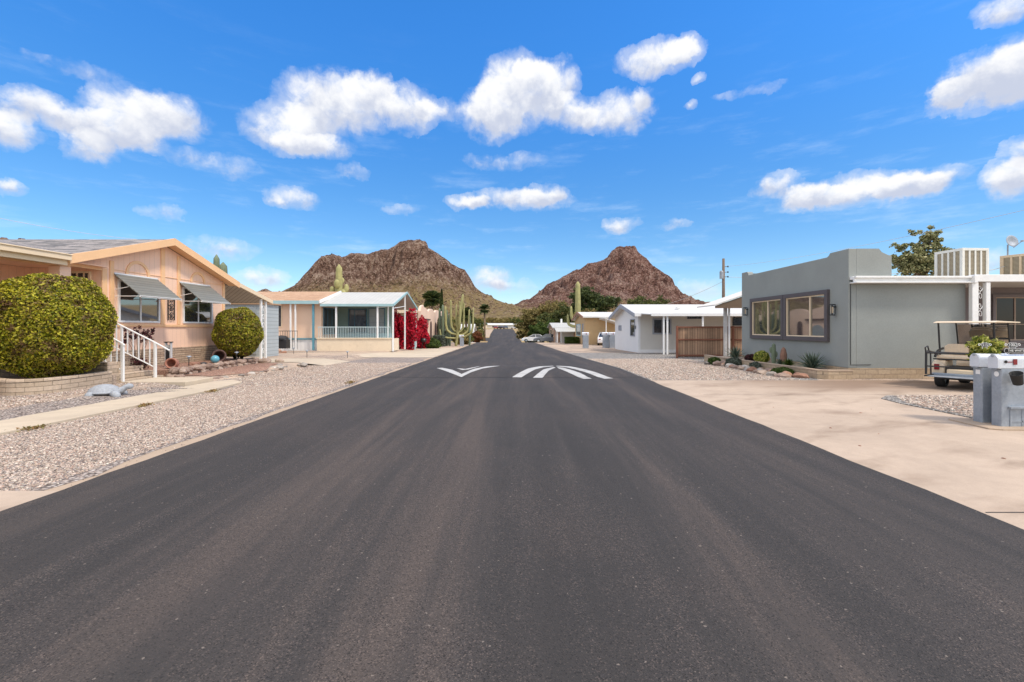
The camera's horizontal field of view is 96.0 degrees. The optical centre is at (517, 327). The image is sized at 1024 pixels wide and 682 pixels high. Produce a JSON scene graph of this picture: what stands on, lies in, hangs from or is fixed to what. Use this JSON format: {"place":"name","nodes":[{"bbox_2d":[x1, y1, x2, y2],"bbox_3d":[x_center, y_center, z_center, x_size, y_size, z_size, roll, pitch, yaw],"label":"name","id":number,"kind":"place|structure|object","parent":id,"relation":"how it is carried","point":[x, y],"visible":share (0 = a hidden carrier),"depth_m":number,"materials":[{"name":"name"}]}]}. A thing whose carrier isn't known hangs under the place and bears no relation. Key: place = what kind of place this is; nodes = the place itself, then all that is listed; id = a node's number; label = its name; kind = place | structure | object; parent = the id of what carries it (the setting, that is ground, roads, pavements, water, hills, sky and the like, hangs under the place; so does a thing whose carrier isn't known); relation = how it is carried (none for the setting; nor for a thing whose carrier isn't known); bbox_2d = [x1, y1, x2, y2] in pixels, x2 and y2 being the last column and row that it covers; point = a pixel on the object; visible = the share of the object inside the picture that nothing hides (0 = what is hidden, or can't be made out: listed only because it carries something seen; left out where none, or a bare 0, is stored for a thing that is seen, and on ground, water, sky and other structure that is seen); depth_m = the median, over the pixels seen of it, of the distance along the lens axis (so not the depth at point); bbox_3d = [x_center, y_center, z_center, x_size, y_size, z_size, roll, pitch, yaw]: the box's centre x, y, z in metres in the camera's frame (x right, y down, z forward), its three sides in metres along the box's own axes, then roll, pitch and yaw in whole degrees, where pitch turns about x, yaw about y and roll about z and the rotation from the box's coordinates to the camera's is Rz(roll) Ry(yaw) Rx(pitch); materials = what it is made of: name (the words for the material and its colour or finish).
{"place":"outdoors","nodes":[
{"label":"outdoors","id":0,"kind":"place"},
{"bbox_2d":[259,358,349,364],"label":"side driveway","id":1,"kind":"structure","parent":0,"point":[320,361],"depth_m":21.34,"materials":[{"name":"concrete"}]},
{"bbox_2d":[225,283,272,358],"bbox_3d":[-15.715,-0.275,20.880,7.570,3.510,3.160,0,0,0],"label":"carport","id":2,"kind":"object","parent":1,"relation":"on","point":[241,294],"visible":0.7,"depth_m":21.59,"materials":[{"name":"white paint"}]},
{"bbox_2d":[278,239,524,319],"bbox_3d":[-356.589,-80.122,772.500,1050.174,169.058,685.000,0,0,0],"label":"rocky hill","id":3,"kind":"structure","parent":0,"point":[416,269],"depth_m":751.07,"materials":[{"name":"stone"}]},
{"bbox_2d":[0,325,957,409],"bbox_3d":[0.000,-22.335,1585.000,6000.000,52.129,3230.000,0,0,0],"label":"ground","id":4,"kind":"structure","parent":0,"point":[562,347],"depth_m":26.55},
{"bbox_2d":[0,491,57,510],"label":"driveway apron","id":5,"kind":"object","parent":4,"relation":"on","point":[9,499],"visible":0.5,"depth_m":4.35,"materials":[{"name":"concrete"}]},
{"bbox_2d":[73,356,162,382],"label":"steps","id":6,"kind":"structure","parent":4,"relation":"on","point":[134,372],"depth_m":12.94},
{"bbox_2d":[103,338,124,381],"bbox_3d":[-11.348,0.506,12.300,1.728,2.009,0.060,0,0,0],"label":"handrail","id":7,"kind":"object","parent":6,"relation":"on","point":[122,369],"visible":0.33,"depth_m":12.29,"materials":[{"name":"white paint"}]},
{"bbox_2d":[114,322,169,377],"bbox_3d":[-11.125,0.527,13.300,2.172,1.966,0.060,0,0,0],"label":"handrail","id":8,"kind":"object","parent":6,"relation":"attached to","point":[154,365],"visible":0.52,"depth_m":13.29,"materials":[{"name":"white paint"}]},
{"bbox_2d":[0,238,239,378],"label":"mobile home","id":9,"kind":"object","parent":4,"relation":"on","point":[141,282],"visible":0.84,"depth_m":15.10,"materials":[{"name":"paint"}]},
{"bbox_2d":[71,271,90,284],"bbox_3d":[-12.850,-0.525,13.440,0.800,2.250,0.080,0,0,0],"label":"front door","id":10,"kind":"structure","parent":9,"relation":"in","point":[87,274],"depth_m":13.42,"materials":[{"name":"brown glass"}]},
{"bbox_2d":[117,279,159,322],"bbox_3d":[-12.140,-0.820,14.790,0.080,1.320,1.620,0,0,0],"label":"window","id":11,"kind":"structure","parent":9,"relation":"in","point":[131,308],"depth_m":14.59,"materials":[{"name":"glass"}]},
{"bbox_2d":[168,300,174,319],"bbox_3d":[-12.105,-0.640,16.100,0.029,0.760,0.320,0,0,0],"label":"wall ornament","id":12,"kind":"object","parent":9,"relation":"attached to","point":[171,315],"depth_m":16.09,"materials":[{"name":"black metal"}]},
{"bbox_2d":[182,287,212,323],"bbox_3d":[-12.140,-0.820,17.480,0.080,1.320,1.600,0,0,0],"label":"window","id":13,"kind":"structure","parent":9,"relation":"in","point":[194,310],"depth_m":17.29,"materials":[{"name":"white paint"}]},
{"bbox_2d":[0,380,241,435],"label":"footpath","id":14,"kind":"structure","parent":4,"relation":"on","point":[8,426],"depth_m":8.92,"materials":[{"name":"concrete"}]},
{"bbox_2d":[122,377,212,386],"bbox_3d":[-9.650,1.532,12.810,1.700,0.195,1.219,0,0,0],"label":"landing","id":15,"kind":"object","parent":4,"relation":"on","point":[184,381],"visible":0.54,"depth_m":12.58,"materials":[{"name":"concrete"}]},
{"bbox_2d":[143,358,249,375],"bbox_3d":[-11.250,1.435,16.500,1.900,0.330,5.400,0,0,0],"label":"garden bed","id":16,"kind":"object","parent":4,"relation":"on","point":[162,370],"visible":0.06,"depth_m":15.08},
{"bbox_2d":[119,325,157,369],"bbox_3d":[-11.452,0.662,13.842,0.947,1.501,0.953,0,0,0],"label":"flowering plant","id":17,"kind":"object","parent":16,"relation":"on","point":[136,362],"visible":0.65,"depth_m":13.86,"materials":[{"name":"brown plant"}]},
{"bbox_2d":[164,342,171,366],"bbox_3d":[-11.300,0.875,14.895,0.240,0.850,0.110,0,0,0],"label":"garden post","id":18,"kind":"object","parent":16,"relation":"on","point":[168,354],"visible":0.54,"depth_m":14.86,"materials":[{"name":"black metal"}]},
{"bbox_2d":[164,358,178,367],"bbox_3d":[-10.748,1.107,14.347,0.340,0.350,0.394,0,0,-19],"label":"clay pot","id":19,"kind":"object","parent":16,"relation":"on","point":[170,362],"visible":0.93,"depth_m":14.30,"materials":[{"name":"ceramic"}]},
{"bbox_2d":[211,350,226,361],"bbox_3d":[-11.099,1.045,17.096,0.480,0.480,0.531,0,0,-36],"label":"clay pot","id":20,"kind":"object","parent":16,"relation":"on","point":[221,354],"visible":0.59,"depth_m":17.02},
{"bbox_2d":[211,307,263,359],"bbox_3d":[-11.067,0.308,18.176,1.796,2.305,1.763,0,0,0],"label":"round shrub","id":21,"kind":"object","parent":16,"relation":"on","point":[240,330],"visible":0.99,"depth_m":17.66,"materials":[{"name":"green plant"}]},
{"bbox_2d":[184,363,277,375],"bbox_3d":[-9.947,1.488,16.400,1.737,0.091,5.000,0,0,0],"label":"bed","id":22,"kind":"object","parent":4,"relation":"on","point":[245,368],"visible":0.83,"depth_m":15.89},
{"bbox_2d":[225,303,280,356],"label":"shed","id":23,"kind":"structure","parent":4,"relation":"on","point":[273,329],"depth_m":24.85,"materials":[{"name":"grey"}]},
{"bbox_2d":[225,307,256,353],"bbox_3d":[-15.075,0.140,24.574,2.250,2.520,0.048,0,0,0],"label":"door","id":24,"kind":"structure","parent":23,"relation":"in","point":[254,309],"depth_m":24.55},
{"bbox_2d":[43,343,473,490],"bbox_3d":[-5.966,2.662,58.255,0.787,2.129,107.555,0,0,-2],"label":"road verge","id":25,"kind":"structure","parent":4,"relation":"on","point":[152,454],"depth_m":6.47,"materials":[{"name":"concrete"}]},
{"bbox_2d":[279,335,289,347],"bbox_3d":[-15.875,0.948,31.000,0.850,0.880,0.819,0,0,0],"label":"grill","id":26,"kind":"object","parent":4,"relation":"on","point":[284,341],"visible":0.62,"depth_m":30.70,"materials":[{"name":"black metal"}]},
{"bbox_2d":[258,291,417,350],"bbox_3d":[-18.435,-0.630,36.960,19.130,4.660,8.080,0,0,0],"label":"mobile home","id":27,"kind":"object","parent":4,"relation":"on","point":[338,321],"visible":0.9,"depth_m":33.50,"materials":[{"name":"beige"}]},
{"bbox_2d":[323,307,334,333],"bbox_3d":[-14.290,-0.500,35.000,0.080,2.000,2.400,0,0,0],"label":"window","id":28,"kind":"structure","parent":27,"relation":"in","point":[328,313],"depth_m":34.89,"materials":[{"name":"black glass"}]},
{"bbox_2d":[348,309,366,332],"bbox_3d":[-12.650,-0.550,36.390,1.500,1.900,0.080,0,0,0],"label":"window","id":29,"kind":"structure","parent":27,"relation":"in","point":[357,318],"depth_m":36.39,"materials":[{"name":"black glass"}]},
{"bbox_2d":[368,308,384,332],"bbox_3d":[-11.150,-0.475,36.390,1.300,2.150,0.080,0,0,0],"label":"window","id":30,"kind":"structure","parent":27,"relation":"in","point":[372,312],"depth_m":36.39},
{"bbox_2d":[330,264,348,291],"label":"saguaro","id":31,"kind":"object","parent":4,"relation":"on","point":[338,282],"visible":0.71,"depth_m":50.77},
{"bbox_2d":[394,307,399,337],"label":"bougainvillea","id":32,"kind":"object","parent":4,"relation":"on","point":[396,334],"visible":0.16,"depth_m":37.60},
{"bbox_2d":[355,348,458,356],"bbox_3d":[-7.257,1.747,35.250,4.686,0.363,17.500,0,0,0],"label":"parking pad","id":33,"kind":"object","parent":4,"relation":"on","point":[429,352],"visible":0.95,"depth_m":31.70,"materials":[{"name":"concrete"}]},
{"bbox_2d":[395,307,420,349],"bbox_3d":[-9.316,0.350,38.581,2.151,4.172,2.236,0,0,41],"label":"bougainvillea","id":34,"kind":"object","parent":4,"relation":"on","point":[412,334],"visible":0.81,"depth_m":38.17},
{"bbox_2d":[397,305,441,336],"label":"stucco building","id":35,"kind":"structure","parent":4,"relation":"on","point":[430,316],"depth_m":48.44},
{"bbox_2d":[416,315,429,348],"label":"bougainvillea","id":36,"kind":"object","parent":4,"relation":"on","point":[422,326],"visible":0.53,"depth_m":42.07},
{"bbox_2d":[422,290,439,308],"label":"fan palm","id":37,"kind":"object","parent":4,"relation":"on","point":[432,298],"visible":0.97,"depth_m":87.11,"materials":[{"name":"green plant"}]},
{"bbox_2d":[421,337,441,348],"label":"bush","id":38,"kind":"object","parent":4,"relation":"on","point":[434,343],"visible":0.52,"depth_m":42.57,"materials":[{"name":"green plant"}]},
{"bbox_2d":[432,335,446,346],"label":"hedge","id":39,"kind":"object","parent":4,"relation":"on","point":[442,339],"visible":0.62,"depth_m":48.54,"materials":[{"name":"green plant"}]},
{"bbox_2d":[437,314,454,344],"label":"cactus","id":40,"kind":"object","parent":4,"relation":"on","point":[452,331],"visible":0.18,"depth_m":53.26,"materials":[{"name":"green plant"}]},
{"bbox_2d":[439,294,473,345],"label":"saguaro","id":41,"kind":"object","parent":4,"relation":"on","point":[458,322],"visible":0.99,"depth_m":49.93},
{"bbox_2d":[454,330,471,344],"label":"bush","id":42,"kind":"object","parent":4,"relation":"on","point":[466,341],"visible":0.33,"depth_m":55.89,"materials":[{"name":"green plant"}]},
{"bbox_2d":[461,307,471,327],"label":"fan palm","id":43,"kind":"object","parent":4,"relation":"on","point":[466,313],"visible":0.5,"depth_m":81.40,"materials":[{"name":"green plant"}]},
{"bbox_2d":[472,331,482,342],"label":"bush","id":44,"kind":"object","parent":4,"relation":"on","point":[477,336],"visible":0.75,"depth_m":71.35,"materials":[{"name":"orange plant"}]},
{"bbox_2d":[479,304,489,340],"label":"fan palm","id":45,"kind":"object","parent":4,"relation":"on","point":[483,307],"visible":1,"depth_m":117.76,"materials":[{"name":"green plant"}]},
{"bbox_2d":[487,323,512,327],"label":"mobile home","id":46,"kind":"object","parent":4,"relation":"on","point":[492,325],"visible":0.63,"depth_m":233.09,"materials":[{"name":"white metal"}]},
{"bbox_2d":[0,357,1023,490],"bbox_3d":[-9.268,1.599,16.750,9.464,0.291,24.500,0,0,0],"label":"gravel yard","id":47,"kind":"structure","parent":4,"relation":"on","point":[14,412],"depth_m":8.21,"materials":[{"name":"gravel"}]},
{"bbox_2d":[16,423,50,431],"bbox_3d":[-7.563,1.556,7.182,0.296,0.113,0.566,0,0,0],"label":"dry weed","id":48,"kind":"object","parent":47,"relation":"on","point":[37,426],"visible":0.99,"depth_m":7.18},
{"bbox_2d":[0,371,115,395],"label":"planter wall","id":49,"kind":"structure","parent":47,"relation":"on","point":[18,386],"depth_m":10.31,"materials":[{"name":"brick"}]},
{"bbox_2d":[0,272,118,378],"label":"round shrub","id":50,"kind":"object","parent":49,"relation":"in","point":[54,325],"visible":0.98,"depth_m":10.39,"materials":[{"name":"green plant"}]},
{"bbox_2d":[84,383,133,396],"bbox_3d":[-9.108,1.415,10.297,0.834,0.325,0.563,0,0,-22],"label":"tortoise ornament","id":51,"kind":"object","parent":47,"relation":"on","point":[111,390],"visible":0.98,"depth_m":10.14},
{"bbox_2d":[527,322,547,342],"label":"bush","id":52,"kind":"object","parent":4,"relation":"on","point":[540,328],"visible":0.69,"depth_m":87.08,"materials":[{"name":"green plant"}]},
{"bbox_2d":[513,299,569,338],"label":"mesquite tree","id":53,"kind":"object","parent":4,"relation":"on","point":[528,316],"visible":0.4,"depth_m":103.14,"materials":[{"name":"green plant"}]},
{"bbox_2d":[533,334,553,342],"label":"parked car","id":54,"kind":"object","parent":4,"relation":"on","point":[547,337],"visible":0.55,"depth_m":75.15,"materials":[{"name":"silver metal"}]},
{"bbox_2d":[533,301,573,323],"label":"tree","id":55,"kind":"object","parent":4,"relation":"on","point":[555,316],"visible":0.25,"depth_m":96.51,"materials":[{"name":"green plant"}]},
{"bbox_2d":[547,319,574,342],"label":"mobile home","id":56,"kind":"object","parent":4,"relation":"on","point":[551,326],"visible":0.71,"depth_m":75.49,"materials":[{"name":"white metal"}]},
{"bbox_2d":[554,328,574,342],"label":"carport","id":57,"kind":"object","parent":4,"relation":"on","point":[566,332],"visible":0.42,"depth_m":69.50,"materials":[{"name":"white paint"}]},
{"bbox_2d":[564,337,578,343],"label":"hedge","id":58,"kind":"object","parent":4,"relation":"on","point":[571,340],"visible":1,"depth_m":60.50,"materials":[{"name":"green plant"}]},
{"bbox_2d":[567,281,580,327],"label":"saguaro","id":59,"kind":"object","parent":4,"relation":"on","point":[577,300],"visible":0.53,"depth_m":69.78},
{"bbox_2d":[582,332,588,347],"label":"mailbox","id":60,"kind":"object","parent":4,"relation":"on","point":[585,339],"visible":0.94,"depth_m":42.85,"materials":[{"name":"metal"}]},
{"bbox_2d":[571,312,614,344],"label":"mobile home","id":61,"kind":"object","parent":4,"relation":"on","point":[592,324],"visible":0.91,"depth_m":56.00,"materials":[{"name":"paint"}]},
{"bbox_2d":[567,286,622,316],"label":"tree","id":62,"kind":"object","parent":4,"relation":"on","point":[598,301],"visible":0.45,"depth_m":90.67,"materials":[{"name":"green plant"}]},
{"bbox_2d":[602,332,608,347],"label":"mailbox","id":63,"kind":"object","parent":4,"relation":"on","point":[605,339],"visible":0.95,"depth_m":44.15,"materials":[{"name":"metal"}]},
{"bbox_2d":[608,332,614,347],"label":"mailbox","id":64,"kind":"object","parent":4,"relation":"on","point":[611,339],"visible":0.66,"depth_m":43.85,"materials":[{"name":"metal"}]},
{"bbox_2d":[627,294,670,303],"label":"tree","id":65,"kind":"object","parent":4,"relation":"on","point":[638,299],"visible":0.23,"depth_m":63.70,"materials":[{"name":"green plant"}]},
{"bbox_2d":[608,304,741,354],"bbox_3d":[17.085,0.005,35.890,17.830,3.790,11.520,0,0,0],"label":"mobile home","id":66,"kind":"object","parent":4,"relation":"on","point":[645,328],"visible":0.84,"depth_m":33.30,"materials":[{"name":"paint"}]},
{"bbox_2d":[630,319,634,335],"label":"window","id":67,"kind":"structure","parent":66,"relation":"in","point":[632,321],"depth_m":34.96,"materials":[{"name":"grey glass"}]},
{"bbox_2d":[652,318,670,333],"bbox_3d":[10.400,-0.100,33.290,1.360,1.160,0.080,0,0,0],"label":"window","id":68,"kind":"structure","parent":66,"relation":"in","point":[657,323],"depth_m":33.28,"materials":[{"name":"grey glass"}]},
{"bbox_2d":[732,317,741,325],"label":"window","id":69,"kind":"structure","parent":66,"relation":"in","point":[736,321],"depth_m":33.28,"materials":[{"name":"black glass"}]},
{"bbox_2d":[569,353,817,379],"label":"gravel lot","id":70,"kind":"structure","parent":4,"relation":"on","point":[619,356],"depth_m":26.43,"materials":[{"name":"gravel"}]},
{"bbox_2d":[724,357,741,364],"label":"succulent","id":71,"kind":"object","parent":70,"relation":"on","point":[735,360],"visible":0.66,"depth_m":18.81,"materials":[{"name":"green plant"}]},
{"bbox_2d":[704,355,852,378],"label":"planter wall","id":72,"kind":"structure","parent":70,"relation":"on","point":[819,373],"depth_m":14.81,"materials":[{"name":"brick"}]},
{"bbox_2d":[724,345,745,357],"bbox_3d":[9.880,1.071,20.916,1.048,0.613,1.062,0,0,10],"label":"agave","id":73,"kind":"object","parent":72,"relation":"on","point":[735,352],"visible":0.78,"depth_m":20.84,"materials":[{"name":"green plant"}]},
{"bbox_2d":[753,350,769,361],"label":"succulent","id":74,"kind":"object","parent":72,"relation":"in","point":[761,356],"visible":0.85,"depth_m":18.38,"materials":[{"name":"green plant"}]},
{"bbox_2d":[769,343,777,362],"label":"column cactus","id":75,"kind":"object","parent":72,"relation":"in","point":[773,352],"depth_m":17.70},
{"bbox_2d":[780,347,786,363],"bbox_3d":[9.850,1.100,17.104,0.236,0.760,0.233,0,0,0],"label":"cactus log","id":76,"kind":"object","parent":72,"relation":"in","point":[783,354],"visible":0.76,"depth_m":17.03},
{"bbox_2d":[795,352,828,367],"bbox_3d":[9.911,1.074,15.581,1.099,0.608,1.058,0,0,21],"label":"agave","id":77,"kind":"object","parent":72,"relation":"on","point":[812,361],"visible":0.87,"depth_m":15.47,"materials":[{"name":"green plant"}]},
{"bbox_2d":[769,367,794,374],"bbox_3d":[8.931,1.489,15.596,0.839,0.364,0.629,0,0,0],"label":"succulent","id":78,"kind":"object","parent":70,"relation":"on","point":[780,370],"visible":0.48,"depth_m":15.45,"materials":[{"name":"green plant"}]},
{"bbox_2d":[792,372,809,377],"bbox_3d":[9.043,1.554,14.747,0.488,0.240,0.412,0,0,27],"label":"rock","id":79,"kind":"object","parent":70,"relation":"on","point":[799,375],"visible":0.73,"depth_m":14.63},
{"bbox_2d":[676,326,741,357],"bbox_3d":[11.930,0.800,25.685,6.240,1.800,0.130,0,0,0],"label":"wooden fence","id":80,"kind":"object","parent":4,"relation":"on","point":[696,341],"visible":0.5,"depth_m":25.72,"materials":[{"name":"wood"}]},
{"bbox_2d":[697,291,741,355],"bbox_3d":[12.125,-0.410,25.200,3.750,4.220,2.400,0,0,0],"label":"carport","id":81,"kind":"object","parent":4,"relation":"on","point":[734,300],"visible":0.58,"depth_m":24.52,"materials":[{"name":"white paint"}]},
{"bbox_2d":[720,258,728,302],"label":"utility pole","id":82,"kind":"object","parent":4,"relation":"on","point":[722,274],"visible":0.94,"depth_m":49.87,"materials":[{"name":"brown wood"}]},
{"bbox_2d":[736,210,1022,265],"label":"wire","id":83,"kind":"object","parent":82,"relation":"attached to","point":[896,238],"visible":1,"depth_m":28.48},
{"bbox_2d":[741,249,1023,378],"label":"mobile home","id":84,"kind":"object","parent":4,"relation":"on","point":[863,313],"visible":0.72,"depth_m":14.50,"materials":[{"name":"grey paint"}]},
{"bbox_2d":[750,295,782,339],"bbox_3d":[10.365,-0.405,19.219,0.130,1.750,2.554,0,0,0],"label":"window","id":85,"kind":"structure","parent":84,"relation":"in","point":[766,313],"depth_m":19.10,"materials":[{"name":"clear glass"}]},
{"bbox_2d":[783,289,829,341],"bbox_3d":[10.365,-0.405,16.640,0.130,1.750,2.549,0,0,0],"label":"window","id":86,"kind":"structure","parent":84,"relation":"in","point":[806,317],"depth_m":16.52,"materials":[{"name":"clear glass"}]},
{"bbox_2d":[934,248,988,275],"bbox_3d":[16.150,-2.190,16.800,1.020,1.260,1.020,0,0,-4],"label":"evaporative cooler","id":87,"kind":"object","parent":84,"relation":"on","point":[963,261],"visible":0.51,"depth_m":16.34,"materials":[{"name":"metal"}]},
{"bbox_2d":[991,294,1023,342],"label":"window","id":88,"kind":"structure","parent":84,"relation":"in","point":[1004,307],"depth_m":16.29,"materials":[{"name":"glass"}]},
{"bbox_2d":[1000,253,1023,274],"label":"evaporative cooler","id":89,"kind":"object","parent":84,"relation":"on","point":[1013,264],"visible":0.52,"depth_m":16.62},
{"bbox_2d":[1006,235,1023,254],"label":"satellite dish","id":90,"kind":"object","parent":84,"relation":"on","point":[1012,240],"visible":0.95,"depth_m":17.37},
{"bbox_2d":[889,225,954,275],"bbox_3d":[24.438,-2.265,28.070,4.092,8.135,2.673,0,0,-26],"label":"tree","id":91,"kind":"object","parent":4,"relation":"on","point":[919,261],"visible":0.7,"depth_m":27.71,"materials":[{"name":"green plant"}]},
{"bbox_2d":[0,329,1023,681],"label":"road","id":92,"kind":"structure","parent":0,"point":[432,521],"depth_m":3.22,"materials":[{"name":"asphalt"}]},
{"bbox_2d":[438,366,494,376],"bbox_3d":[-2.115,1.528,16.725,1.839,0.085,3.795,0,0,17],"label":"road marking","id":93,"kind":"object","parent":92,"relation":"on","point":[457,373],"visible":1,"depth_m":16.14,"materials":[{"name":"paint"}]},
{"bbox_2d":[521,334,542,341],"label":"parked car","id":94,"kind":"object","parent":92,"relation":"on","point":[529,338],"visible":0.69,"depth_m":83.22,"materials":[{"name":"white metal"}]},
{"bbox_2d":[513,366,609,378],"bbox_3d":[1.387,1.528,16.182,3.153,0.085,4.030,0,0,0],"label":"road marking","id":95,"kind":"object","parent":92,"relation":"on","point":[542,373],"visible":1,"depth_m":15.61,"materials":[{"name":"paint"}]},
{"bbox_2d":[0,0,1023,304],"label":"sky","id":96,"kind":"structure","parent":0,"point":[526,143],"materials":[{"name":"blue"}]},
{"bbox_2d":[515,246,708,311],"bbox_3d":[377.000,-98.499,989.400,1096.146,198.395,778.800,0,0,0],"label":"rocky hill","id":97,"kind":"structure","parent":0,"point":[625,273],"depth_m":938.16,"materials":[{"name":"stone"}]},
{"bbox_2d":[651,380,1023,528],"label":"driveway","id":98,"kind":"structure","parent":0,"point":[941,454],"depth_m":7.06,"materials":[{"name":"concrete"}]},
{"bbox_2d":[881,395,972,417],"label":"gravel island","id":99,"kind":"structure","parent":98,"relation":"on","point":[892,398],"depth_m":9.57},
{"bbox_2d":[924,321,1019,386],"bbox_3d":[12.172,0.712,12.342,2.926,1.776,1.200,0,0,-30],"label":"golf cart","id":100,"kind":"object","parent":98,"relation":"on","point":[944,370],"visible":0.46,"depth_m":12.33,"materials":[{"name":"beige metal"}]},
{"bbox_2d":[948,418,1023,430],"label":"mailbox pad","id":101,"kind":"object","parent":98,"relation":"on","point":[970,421],"visible":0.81,"depth_m":7.37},
{"bbox_2d":[964,334,1004,360],"bbox_3d":[7.926,0.848,7.810,0.587,1.504,0.441,0,0,0],"label":"bush","id":102,"kind":"object","parent":101,"relation":"on","point":[996,346],"visible":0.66,"depth_m":7.72,"materials":[{"name":"green plant"}]},
{"bbox_2d":[970,353,1006,422],"bbox_3d":[7.857,1.012,7.680,0.545,1.176,0.164,0,0,0],"label":"mailbox","id":103,"kind":"object","parent":101,"relation":"on","point":[982,392],"visible":0.54,"depth_m":7.61,"materials":[{"name":"metal"}]},
{"bbox_2d":[970,353,979,366],"bbox_3d":[7.602,0.534,7.680,0.034,0.220,0.159,0,0,0],"label":"door","id":104,"kind":"structure","parent":103,"relation":"in","point":[974,358],"depth_m":7.67,"materials":[{"name":"metal"}]},
{"bbox_2d":[988,354,1023,426],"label":"mailbox","id":105,"kind":"object","parent":101,"relation":"on","point":[1007,402],"visible":0.96,"depth_m":7.30,"materials":[{"name":"metal"}]},
{"bbox_2d":[988,354,998,367],"bbox_3d":[7.602,0.534,7.380,0.034,0.220,0.159,0,0,0],"label":"door","id":106,"kind":"structure","parent":105,"relation":"in","point":[993,360],"depth_m":7.37,"materials":[{"name":"metal"}]},
{"bbox_2d":[1003,348,1023,354],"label":"address plate","id":107,"kind":"object","parent":105,"relation":"on","point":[1013,350],"visible":1,"depth_m":7.31,"materials":[{"name":"white paint"}]},
{"bbox_2d":[1009,371,1023,385],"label":"hanging pot","id":108,"kind":"object","parent":105,"relation":"hanging from","point":[1017,378],"visible":1,"depth_m":7.16,"materials":[{"name":"plastic"}]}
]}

